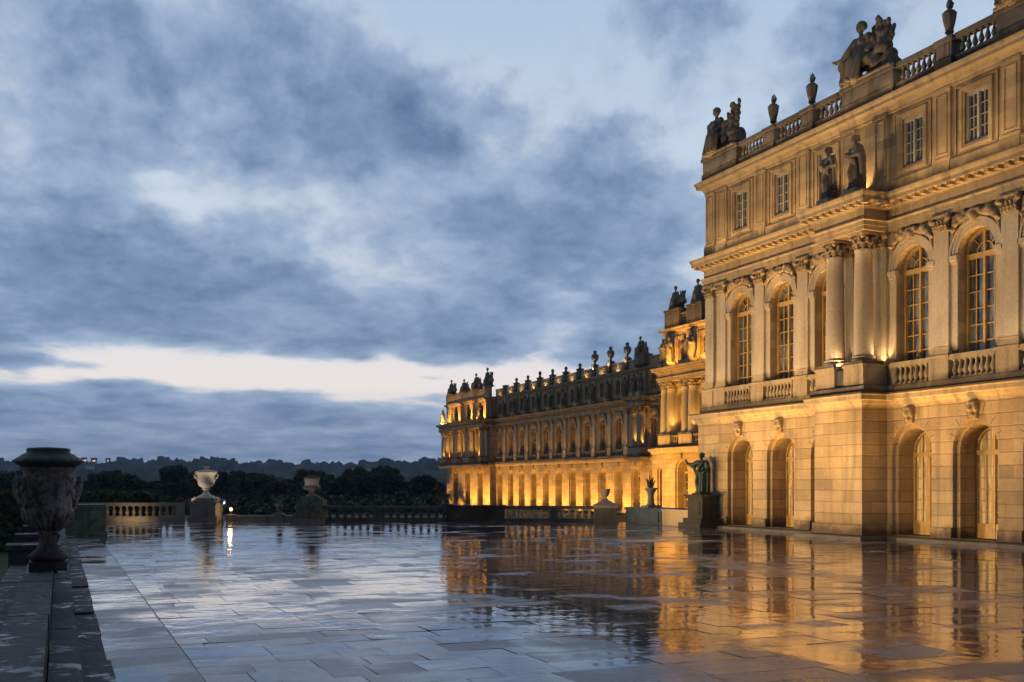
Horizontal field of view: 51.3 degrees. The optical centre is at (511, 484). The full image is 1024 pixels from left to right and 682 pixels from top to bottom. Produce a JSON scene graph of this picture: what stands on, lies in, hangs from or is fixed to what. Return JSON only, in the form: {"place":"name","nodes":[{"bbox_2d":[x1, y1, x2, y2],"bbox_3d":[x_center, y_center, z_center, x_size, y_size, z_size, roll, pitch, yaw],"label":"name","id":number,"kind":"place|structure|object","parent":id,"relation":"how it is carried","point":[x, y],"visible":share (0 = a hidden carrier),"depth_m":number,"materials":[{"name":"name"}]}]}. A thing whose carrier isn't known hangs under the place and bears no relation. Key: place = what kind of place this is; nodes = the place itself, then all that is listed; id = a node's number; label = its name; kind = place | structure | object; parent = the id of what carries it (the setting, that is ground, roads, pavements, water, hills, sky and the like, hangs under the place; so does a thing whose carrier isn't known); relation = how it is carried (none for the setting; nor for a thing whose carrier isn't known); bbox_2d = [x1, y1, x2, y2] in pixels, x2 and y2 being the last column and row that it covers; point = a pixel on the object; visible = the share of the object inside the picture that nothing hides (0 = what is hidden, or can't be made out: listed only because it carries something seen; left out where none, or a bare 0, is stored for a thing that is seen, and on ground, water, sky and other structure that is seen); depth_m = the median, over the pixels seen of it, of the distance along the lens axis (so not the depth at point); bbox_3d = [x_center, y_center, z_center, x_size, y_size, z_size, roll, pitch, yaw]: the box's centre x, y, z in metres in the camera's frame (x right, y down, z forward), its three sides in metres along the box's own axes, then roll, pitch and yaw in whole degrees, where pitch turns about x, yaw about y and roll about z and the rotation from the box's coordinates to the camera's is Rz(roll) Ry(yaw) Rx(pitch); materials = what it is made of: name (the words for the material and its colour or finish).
{"place":"outdoors","nodes":[
{"label":"outdoors","id":0,"kind":"place"},
{"bbox_2d":[8,487,446,490],"bbox_3d":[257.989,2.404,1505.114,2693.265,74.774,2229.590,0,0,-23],"label":"hills","id":1,"kind":"structure","parent":0,"point":[287,489],"depth_m":872.44,"materials":[{"name":"green plant"}]},
{"bbox_2d":[0,456,446,488],"bbox_3d":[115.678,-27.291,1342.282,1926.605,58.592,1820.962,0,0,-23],"label":"woods","id":2,"kind":"object","parent":1,"relation":"on","point":[148,471],"visible":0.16,"depth_m":1403.55,"materials":[{"name":"green plant"}]},
{"bbox_2d":[0,490,625,580],"bbox_3d":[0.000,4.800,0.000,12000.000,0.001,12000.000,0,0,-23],"label":"lawn","id":3,"kind":"structure","parent":0,"point":[621,517],"depth_m":164.28,"materials":[{"name":"green plant"}]},
{"bbox_2d":[0,470,22,490],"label":"tree","id":4,"kind":"object","parent":3,"relation":"on","point":[6,479],"visible":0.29,"depth_m":203.97,"materials":[{"name":"green plant"}]},
{"bbox_2d":[0,490,162,551],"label":"hedge","id":5,"kind":"object","parent":3,"relation":"on","point":[12,522],"visible":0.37,"depth_m":78.15,"materials":[{"name":"green plant"}]},
{"bbox_2d":[87,471,109,490],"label":"tree","id":6,"kind":"object","parent":3,"relation":"on","point":[91,477],"visible":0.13,"depth_m":251.58,"materials":[{"name":"green plant"}]},
{"bbox_2d":[95,470,139,490],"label":"tree","id":7,"kind":"object","parent":3,"relation":"on","point":[116,480],"visible":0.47,"depth_m":179.48,"materials":[{"name":"green plant"}]},
{"bbox_2d":[126,479,148,490],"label":"tree","id":8,"kind":"object","parent":3,"relation":"on","point":[143,484],"visible":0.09,"depth_m":208.69,"materials":[{"name":"green plant"}]},
{"bbox_2d":[158,464,188,494],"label":"tree","id":9,"kind":"object","parent":3,"relation":"on","point":[176,474],"visible":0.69,"depth_m":253.62,"materials":[{"name":"green plant"}]},
{"bbox_2d":[174,478,214,498],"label":"tree","id":10,"kind":"object","parent":3,"relation":"on","point":[192,487],"visible":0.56,"depth_m":219.55,"materials":[{"name":"green plant"}]},
{"bbox_2d":[210,471,240,496],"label":"tree","id":11,"kind":"object","parent":3,"relation":"on","point":[225,480],"visible":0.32,"depth_m":225.21,"materials":[{"name":"green plant"}]},
{"bbox_2d":[219,470,262,493],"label":"tree","id":12,"kind":"object","parent":3,"relation":"on","point":[239,473],"visible":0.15,"depth_m":249.94,"materials":[{"name":"green plant"}]},
{"bbox_2d":[252,473,276,494],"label":"tree","id":13,"kind":"object","parent":3,"relation":"on","point":[266,478],"visible":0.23,"depth_m":268.56,"materials":[{"name":"green plant"}]},
{"bbox_2d":[84,489,449,514],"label":"undergrowth","id":14,"kind":"object","parent":3,"relation":"on","point":[263,505],"visible":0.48,"depth_m":178.48,"materials":[{"name":"green plant"}]},
{"bbox_2d":[264,480,293,497],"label":"tree","id":15,"kind":"object","parent":3,"relation":"on","point":[277,488],"visible":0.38,"depth_m":211.72,"materials":[{"name":"green plant"}]},
{"bbox_2d":[289,468,328,492],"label":"tree","id":16,"kind":"object","parent":3,"relation":"on","point":[299,474],"visible":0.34,"depth_m":284.98,"materials":[{"name":"green plant"}]},
{"bbox_2d":[292,481,325,498],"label":"tree","id":17,"kind":"object","parent":3,"relation":"on","point":[300,492],"visible":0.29,"depth_m":186.94,"materials":[{"name":"green plant"}]},
{"bbox_2d":[324,476,359,496],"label":"tree","id":18,"kind":"object","parent":3,"relation":"on","point":[345,484],"visible":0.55,"depth_m":204.04,"materials":[{"name":"green plant"}]},
{"bbox_2d":[340,466,370,490],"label":"tree","id":19,"kind":"object","parent":3,"relation":"on","point":[349,473],"visible":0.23,"depth_m":306.02,"materials":[{"name":"green plant"}]},
{"bbox_2d":[370,464,402,493],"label":"tree","id":20,"kind":"object","parent":3,"relation":"on","point":[378,469],"visible":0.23,"depth_m":272.69,"materials":[{"name":"green plant"}]},
{"bbox_2d":[371,471,404,496],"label":"tree","id":21,"kind":"object","parent":3,"relation":"on","point":[388,482],"visible":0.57,"depth_m":219.86,"materials":[{"name":"green plant"}]},
{"bbox_2d":[407,474,437,497],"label":"tree","id":22,"kind":"object","parent":3,"relation":"on","point":[425,484],"visible":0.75,"depth_m":218.13,"materials":[{"name":"green plant"}]},
{"bbox_2d":[436,350,660,512],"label":"palace wing","id":23,"kind":"structure","parent":3,"relation":"on","point":[584,453],"depth_m":188.99,"materials":[{"name":"beige stone"}]},
{"bbox_2d":[447,380,456,395],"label":"roof sculpture","id":24,"kind":"object","parent":23,"relation":"on","point":[452,389],"visible":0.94,"depth_m":235.26,"materials":[{"name":"stone"}]},
{"bbox_2d":[459,379,470,392],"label":"roof sculpture","id":25,"kind":"object","parent":23,"relation":"on","point":[464,387],"visible":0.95,"depth_m":227.93,"materials":[{"name":"stone"}]},
{"bbox_2d":[471,373,482,389],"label":"roof sculpture","id":26,"kind":"object","parent":23,"relation":"on","point":[477,383],"visible":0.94,"depth_m":221.57,"materials":[{"name":"stone"}]},
{"bbox_2d":[482,368,494,387],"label":"roof sculpture","id":27,"kind":"object","parent":23,"relation":"on","point":[488,380],"visible":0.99,"depth_m":215.36,"materials":[{"name":"stone"}]},
{"bbox_2d":[522,396,528,413],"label":"stone statue","id":28,"kind":"object","parent":23,"relation":"on","point":[525,406],"visible":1,"depth_m":199.87,"materials":[{"name":"stone"}]},
{"bbox_2d":[533,394,539,411],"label":"stone statue","id":29,"kind":"object","parent":23,"relation":"on","point":[537,404],"visible":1,"depth_m":194.82,"materials":[{"name":"stone"}]},
{"bbox_2d":[546,427,548,453],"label":"window","id":30,"kind":"structure","parent":23,"relation":"in","point":[547,433],"depth_m":193.80,"materials":[{"name":"paint"}]},
{"bbox_2d":[546,391,553,409],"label":"stone statue","id":31,"kind":"object","parent":23,"relation":"on","point":[549,407],"visible":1,"depth_m":189.89,"materials":[{"name":"stone"}]},
{"bbox_2d":[559,425,561,452],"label":"window","id":32,"kind":"structure","parent":23,"relation":"in","point":[560,431],"depth_m":188.75,"materials":[{"name":"paint"}]},
{"bbox_2d":[559,389,566,407],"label":"stone statue","id":33,"kind":"object","parent":23,"relation":"on","point":[563,399],"visible":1,"depth_m":184.84,"materials":[{"name":"stone"}]},
{"bbox_2d":[573,424,575,451],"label":"window","id":34,"kind":"structure","parent":23,"relation":"in","point":[574,430],"depth_m":183.62,"materials":[{"name":"paint"}]},
{"bbox_2d":[573,386,580,405],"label":"stone statue","id":35,"kind":"object","parent":23,"relation":"on","point":[577,398],"visible":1,"depth_m":179.77,"materials":[{"name":"stone"}]},
{"bbox_2d":[587,422,589,450],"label":"window","id":36,"kind":"structure","parent":23,"relation":"in","point":[588,428],"depth_m":178.75,"materials":[{"name":"glass"}]},
{"bbox_2d":[588,383,595,403],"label":"stone statue","id":37,"kind":"object","parent":23,"relation":"on","point":[592,394],"visible":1,"depth_m":174.85,"materials":[{"name":"stone"}]},
{"bbox_2d":[591,350,598,364],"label":"roof urn","id":38,"kind":"object","parent":23,"relation":"on","point":[594,356],"visible":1,"depth_m":175.11,"materials":[{"name":"grey stone"}]},
{"bbox_2d":[602,421,605,449],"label":"window","id":39,"kind":"structure","parent":23,"relation":"in","point":[603,423],"depth_m":173.84,"materials":[{"name":"glass"}]},
{"bbox_2d":[603,380,611,401],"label":"stone statue","id":40,"kind":"object","parent":23,"relation":"on","point":[607,398],"visible":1,"depth_m":169.74,"materials":[{"name":"stone"}]},
{"bbox_2d":[607,346,613,361],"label":"roof urn","id":41,"kind":"object","parent":23,"relation":"on","point":[610,353],"visible":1,"depth_m":170.04,"materials":[{"name":"grey stone"}]},
{"bbox_2d":[618,418,621,448],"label":"window","id":42,"kind":"structure","parent":23,"relation":"in","point":[619,422],"depth_m":168.58,"materials":[{"name":"glass"}]},
{"bbox_2d":[621,471,622,510],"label":"glazed door","id":43,"kind":"structure","parent":23,"relation":"in","point":[621,471],"depth_m":169.11,"materials":[{"name":"paint"}]},
{"bbox_2d":[620,377,627,398],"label":"stone statue","id":44,"kind":"object","parent":23,"relation":"on","point":[624,387],"visible":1,"depth_m":164.74,"materials":[{"name":"stone"}]},
{"bbox_2d":[624,342,630,357],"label":"roof urn","id":45,"kind":"object","parent":23,"relation":"on","point":[627,349],"visible":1,"depth_m":165.01,"materials":[{"name":"grey stone"}]},
{"bbox_2d":[628,374,636,396],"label":"stone statue","id":46,"kind":"object","parent":23,"relation":"on","point":[633,381],"visible":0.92,"depth_m":160.62,"materials":[{"name":"stone"}]},
{"bbox_2d":[638,470,639,506],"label":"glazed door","id":47,"kind":"structure","parent":23,"relation":"in","point":[639,470],"depth_m":164.11,"materials":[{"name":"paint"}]},
{"bbox_2d":[635,373,645,394],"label":"stone statue","id":48,"kind":"object","parent":23,"relation":"on","point":[640,386],"visible":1,"depth_m":158.65,"materials":[{"name":"stone"}]},
{"bbox_2d":[634,353,652,367],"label":"sculpture pedestal","id":49,"kind":"object","parent":23,"relation":"on","point":[641,360],"visible":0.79,"depth_m":159.38,"materials":[{"name":"stone"}]},
{"bbox_2d":[634,336,648,354],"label":"roof sculpture","id":50,"kind":"object","parent":49,"relation":"on","point":[642,347],"visible":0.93,"depth_m":160.28,"materials":[{"name":"stone"}]},
{"bbox_2d":[654,413,657,446],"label":"window","id":51,"kind":"structure","parent":23,"relation":"in","point":[655,417],"depth_m":158.48,"materials":[{"name":"glass"}]},
{"bbox_2d":[647,300,704,507],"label":"palace pavilion","id":52,"kind":"structure","parent":3,"relation":"on","point":[681,385],"depth_m":119.62,"materials":[{"name":"stone"}]},
{"bbox_2d":[657,338,665,367],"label":"stone statue","id":53,"kind":"object","parent":52,"relation":"on","point":[662,356],"visible":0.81,"depth_m":120.78,"materials":[{"name":"stone"}]},
{"bbox_2d":[663,337,674,366],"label":"stone statue","id":54,"kind":"object","parent":52,"relation":"on","point":[669,348],"visible":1,"depth_m":119.70,"materials":[{"name":"stone"}]},
{"bbox_2d":[668,286,686,309],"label":"roof sculpture","id":55,"kind":"object","parent":52,"relation":"on","point":[678,300],"visible":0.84,"depth_m":119.97,"materials":[{"name":"stone"}]},
{"bbox_2d":[678,333,686,363],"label":"stone statue","id":56,"kind":"object","parent":52,"relation":"on","point":[683,350],"visible":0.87,"depth_m":116.70,"materials":[{"name":"stone"}]},
{"bbox_2d":[684,464,687,507],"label":"glazed door","id":57,"kind":"structure","parent":52,"relation":"in","point":[686,467],"depth_m":120.39,"materials":[{"name":"paint"}]},
{"bbox_2d":[684,332,696,362],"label":"stone statue","id":58,"kind":"object","parent":52,"relation":"on","point":[690,346],"visible":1,"depth_m":115.57,"materials":[{"name":"stone"}]},
{"bbox_2d":[690,279,705,303],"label":"roof sculpture","id":59,"kind":"object","parent":52,"relation":"on","point":[697,295],"visible":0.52,"depth_m":115.94,"materials":[{"name":"stone"}]},
{"bbox_2d":[0,0,994,464],"label":"sky","id":60,"kind":"structure","parent":0,"point":[245,231],"materials":[{"name":"blue"}]},
{"bbox_2d":[74,522,1023,681],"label":"terrace paving","id":61,"kind":"structure","parent":0,"point":[126,631],"depth_m":22.18,"materials":[{"name":"grey stone"}]},
{"bbox_2d":[0,525,116,681],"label":"parapet","id":62,"kind":"structure","parent":61,"relation":"on","point":[50,631],"depth_m":13.88,"materials":[{"name":"stone"}]},
{"bbox_2d":[11,447,82,571],"bbox_3d":[-8.134,0.425,18.709,1.160,2.150,1.140,0,0,-23],"label":"urn","id":63,"kind":"object","parent":62,"relation":"on","point":[47,500],"visible":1,"depth_m":18.40,"materials":[{"name":"stone"}]},
{"bbox_2d":[65,504,106,536],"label":"mossy block","id":64,"kind":"structure","parent":61,"relation":"on","point":[88,520],"depth_m":51.02,"materials":[{"name":"stone"}]},
{"bbox_2d":[78,503,184,521],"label":"balustrade","id":65,"kind":"object","parent":61,"relation":"on","point":[178,513],"visible":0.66,"depth_m":71.07,"materials":[{"name":"grey stone"}]},
{"bbox_2d":[187,498,223,521],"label":"urn pedestal","id":66,"kind":"object","parent":61,"relation":"on","point":[205,509],"visible":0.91,"depth_m":70.37,"materials":[{"name":"grey stone"}]},
{"bbox_2d":[193,466,218,497],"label":"garden urn","id":67,"kind":"object","parent":66,"relation":"on","point":[205,479],"visible":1,"depth_m":70.71,"materials":[{"name":"white stone"}]},
{"bbox_2d":[225,508,236,521],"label":"flood lamp","id":68,"kind":"object","parent":61,"relation":"on","point":[230,517],"visible":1,"depth_m":70.70,"materials":[{"name":"grey metal"}]},
{"bbox_2d":[234,515,292,521],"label":"wall","id":69,"kind":"structure","parent":61,"relation":"on","point":[256,518],"depth_m":70.73,"materials":[{"name":"grey stone"}]},
{"bbox_2d":[273,502,284,521],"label":"stone finial","id":70,"kind":"object","parent":69,"relation":"on","point":[279,516],"visible":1,"depth_m":70.41,"materials":[{"name":"grey stone"}]},
{"bbox_2d":[294,496,328,521],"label":"domed pedestal","id":71,"kind":"object","parent":61,"relation":"on","point":[310,509],"visible":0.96,"depth_m":70.12,"materials":[{"name":"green stone"}]},
{"bbox_2d":[300,471,322,495],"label":"drum urn","id":72,"kind":"object","parent":71,"relation":"on","point":[311,486],"visible":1,"depth_m":70.47,"materials":[{"name":"grey stone"}]},
{"bbox_2d":[325,506,445,521],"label":"balustrade","id":73,"kind":"object","parent":61,"relation":"on","point":[377,516],"visible":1,"depth_m":70.52,"materials":[{"name":"stone"}]},
{"bbox_2d":[446,504,505,521],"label":"terrace wall","id":74,"kind":"structure","parent":61,"relation":"on","point":[475,513],"depth_m":70.11,"materials":[{"name":"stone"}]},
{"bbox_2d":[505,506,592,521],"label":"balustrade","id":75,"kind":"object","parent":61,"relation":"on","point":[553,515],"visible":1,"depth_m":70.14,"materials":[{"name":"stone"}]},
{"bbox_2d":[593,500,617,522],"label":"vase pedestal","id":76,"kind":"object","parent":61,"relation":"on","point":[605,511],"visible":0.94,"depth_m":69.55,"materials":[{"name":"stone"}]},
{"bbox_2d":[624,507,687,524],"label":"stone block","id":77,"kind":"structure","parent":61,"relation":"on","point":[644,515],"depth_m":67.47,"materials":[{"name":"grey stone"}]},
{"bbox_2d":[640,476,660,507],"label":"planter vase","id":78,"kind":"object","parent":77,"relation":"on","point":[650,490],"visible":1,"depth_m":68.43,"materials":[{"name":"grey stone"}]},
{"bbox_2d":[661,509,687,525],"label":"side wall","id":79,"kind":"structure","parent":61,"relation":"on","point":[672,517],"depth_m":64.42,"materials":[{"name":"stone"}]},
{"bbox_2d":[678,493,721,528],"bbox_3d":[10.841,1.500,61.559,1.500,2.000,2.300,0,0,-23],"label":"statue pedestal","id":80,"kind":"object","parent":61,"relation":"on","point":[702,510],"visible":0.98,"depth_m":60.93,"materials":[{"name":"stone"}]},
{"bbox_2d":[685,453,710,492],"bbox_3d":[10.783,-0.635,61.806,0.789,2.401,1.744,0,0,-35],"label":"bronze statue","id":81,"kind":"object","parent":80,"relation":"on","point":[702,472],"visible":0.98,"depth_m":61.33,"materials":[{"name":"green metal"}]},
{"bbox_2d":[689,0,1023,548],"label":"palace block","id":82,"kind":"structure","parent":61,"relation":"on","point":[864,364],"depth_m":48.65,"materials":[{"name":"stone"}]},
{"bbox_2d":[701,98,745,158],"bbox_3d":[12.013,-20.252,60.740,1.483,2.920,3.266,0,0,-23],"label":"roof sculpture","id":83,"kind":"object","parent":82,"relation":"on","point":[722,133],"visible":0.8,"depth_m":60.48,"materials":[{"name":"stone"}]},
{"bbox_2d":[736,188,746,229],"bbox_3d":[12.931,-15.395,59.566,0.165,2.230,1.240,0,0,-23],"label":"attic window","id":84,"kind":"structure","parent":82,"relation":"in","point":[741,196],"depth_m":59.82,"materials":[{"name":"grey paint"}]},
{"bbox_2d":[737,294,750,392],"bbox_3d":[13.244,-7.590,59.699,0.165,6.180,1.960,0,0,-23],"label":"window","id":85,"kind":"structure","parent":82,"relation":"in","point":[744,316],"depth_m":60.12,"materials":[{"name":"glass"}]},
{"bbox_2d":[745,445,752,524],"bbox_3d":[13.751,-0.085,59.914,0.165,4.730,2.000,0,0,-23],"label":"glazed door","id":86,"kind":"structure","parent":82,"relation":"in","point":[749,456],"depth_m":60.65,"materials":[{"name":"paint"}]},
{"bbox_2d":[768,94,778,124],"bbox_3d":[13.860,-19.793,56.539,0.610,1.786,0.609,0,0,-23],"label":"roof urn","id":87,"kind":"object","parent":82,"relation":"on","point":[773,108],"visible":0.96,"depth_m":56.39,"materials":[{"name":"stone"}]},
{"bbox_2d":[776,170,788,214],"bbox_3d":[14.356,-15.395,56.206,0.165,2.230,1.240,0,0,-23],"label":"attic window","id":88,"kind":"structure","parent":82,"relation":"in","point":[782,179],"depth_m":56.22,"materials":[{"name":"grey paint"}]},
{"bbox_2d":[777,283,792,394],"bbox_3d":[14.669,-7.590,56.338,0.165,6.180,1.960,0,0,-23],"label":"window","id":89,"kind":"structure","parent":82,"relation":"in","point":[784,303],"depth_m":56.74,"materials":[{"name":"glass"}]},
{"bbox_2d":[785,441,794,526],"bbox_3d":[15.175,-0.085,56.553,0.165,4.730,2.000,0,0,-23],"label":"glazed door","id":90,"kind":"structure","parent":82,"relation":"in","point":[790,452],"depth_m":57.17,"materials":[{"name":"paint"}]},
{"bbox_2d":[806,72,817,104],"bbox_3d":[15.088,-19.793,53.638,0.610,1.786,0.609,0,0,-23],"label":"roof urn","id":91,"kind":"object","parent":82,"relation":"on","point":[811,88],"visible":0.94,"depth_m":53.49,"materials":[{"name":"stone"}]},
{"bbox_2d":[822,278,825,364],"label":"window","id":92,"kind":"structure","parent":82,"relation":"in","point":[824,284],"depth_m":53.79,"materials":[{"name":"glass"}]},
{"bbox_2d":[816,147,838,205],"bbox_3d":[15.095,-14.659,50.887,0.945,2.877,1.265,0,0,-23],"label":"stone statue","id":93,"kind":"object","parent":82,"relation":"on","point":[828,168],"visible":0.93,"depth_m":50.57,"materials":[{"name":"stone"}]},
{"bbox_2d":[843,135,867,195],"bbox_3d":[15.769,-14.659,49.053,1.042,2.877,1.274,0,0,45],"label":"stone statue","id":94,"kind":"object","parent":82,"relation":"on","point":[855,155],"visible":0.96,"depth_m":48.80,"materials":[{"name":"stone"}]},
{"bbox_2d":[832,15,901,88],"bbox_3d":[16.540,-20.328,50.049,1.562,3.079,4.200,0,0,-23],"label":"roof sculpture","id":95,"kind":"object","parent":82,"relation":"on","point":[873,51],"visible":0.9,"depth_m":49.63,"materials":[{"name":"stone"}]},
{"bbox_2d":[904,112,921,166],"bbox_3d":[18.004,-15.395,47.597,0.165,2.230,1.240,0,0,-23],"label":"attic window","id":96,"kind":"structure","parent":82,"relation":"in","point":[912,125],"depth_m":47.60,"materials":[{"name":"grey paint"}]},
{"bbox_2d":[904,246,928,380],"bbox_3d":[18.317,-7.590,47.729,0.165,6.180,1.960,0,0,-23],"label":"window","id":97,"kind":"structure","parent":82,"relation":"in","point":[916,274],"depth_m":48.05,"materials":[{"name":"glass"}]},
{"bbox_2d":[913,432,930,534],"bbox_3d":[18.823,-0.085,47.944,0.165,4.730,2.000,0,0,-23],"label":"glazed door","id":98,"kind":"structure","parent":82,"relation":"in","point":[922,447],"depth_m":48.38,"materials":[{"name":"paint"}]},
{"bbox_2d":[942,0,956,35],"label":"roof urn","id":99,"kind":"object","parent":82,"relation":"on","point":[949,15],"visible":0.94,"depth_m":45.20,"materials":[{"name":"stone"}]},
{"bbox_2d":[966,84,987,143],"bbox_3d":[19.408,-15.395,44.282,0.165,2.230,1.240,0,0,-23],"label":"attic window","id":100,"kind":"structure","parent":82,"relation":"in","point":[977,99],"depth_m":44.28,"materials":[{"name":"grey paint"}]},
{"bbox_2d":[966,228,994,373],"bbox_3d":[19.721,-7.590,44.415,0.165,6.180,1.960,0,0,-23],"label":"window","id":101,"kind":"structure","parent":82,"relation":"in","point":[980,257],"depth_m":44.71,"materials":[{"name":"glass"}]},
{"bbox_2d":[975,427,997,538],"bbox_3d":[20.228,-0.085,44.629,0.165,4.730,2.000,0,0,-23],"label":"glazed door","id":102,"kind":"structure","parent":82,"relation":"in","point":[986,452],"depth_m":45.04,"materials":[{"name":"paint"}]},
{"bbox_2d":[993,0,1016,11],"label":"roof sculpture","id":103,"kind":"object","parent":82,"relation":"on","point":[999,4],"visible":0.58,"depth_m":42.17,"materials":[{"name":"stone"}]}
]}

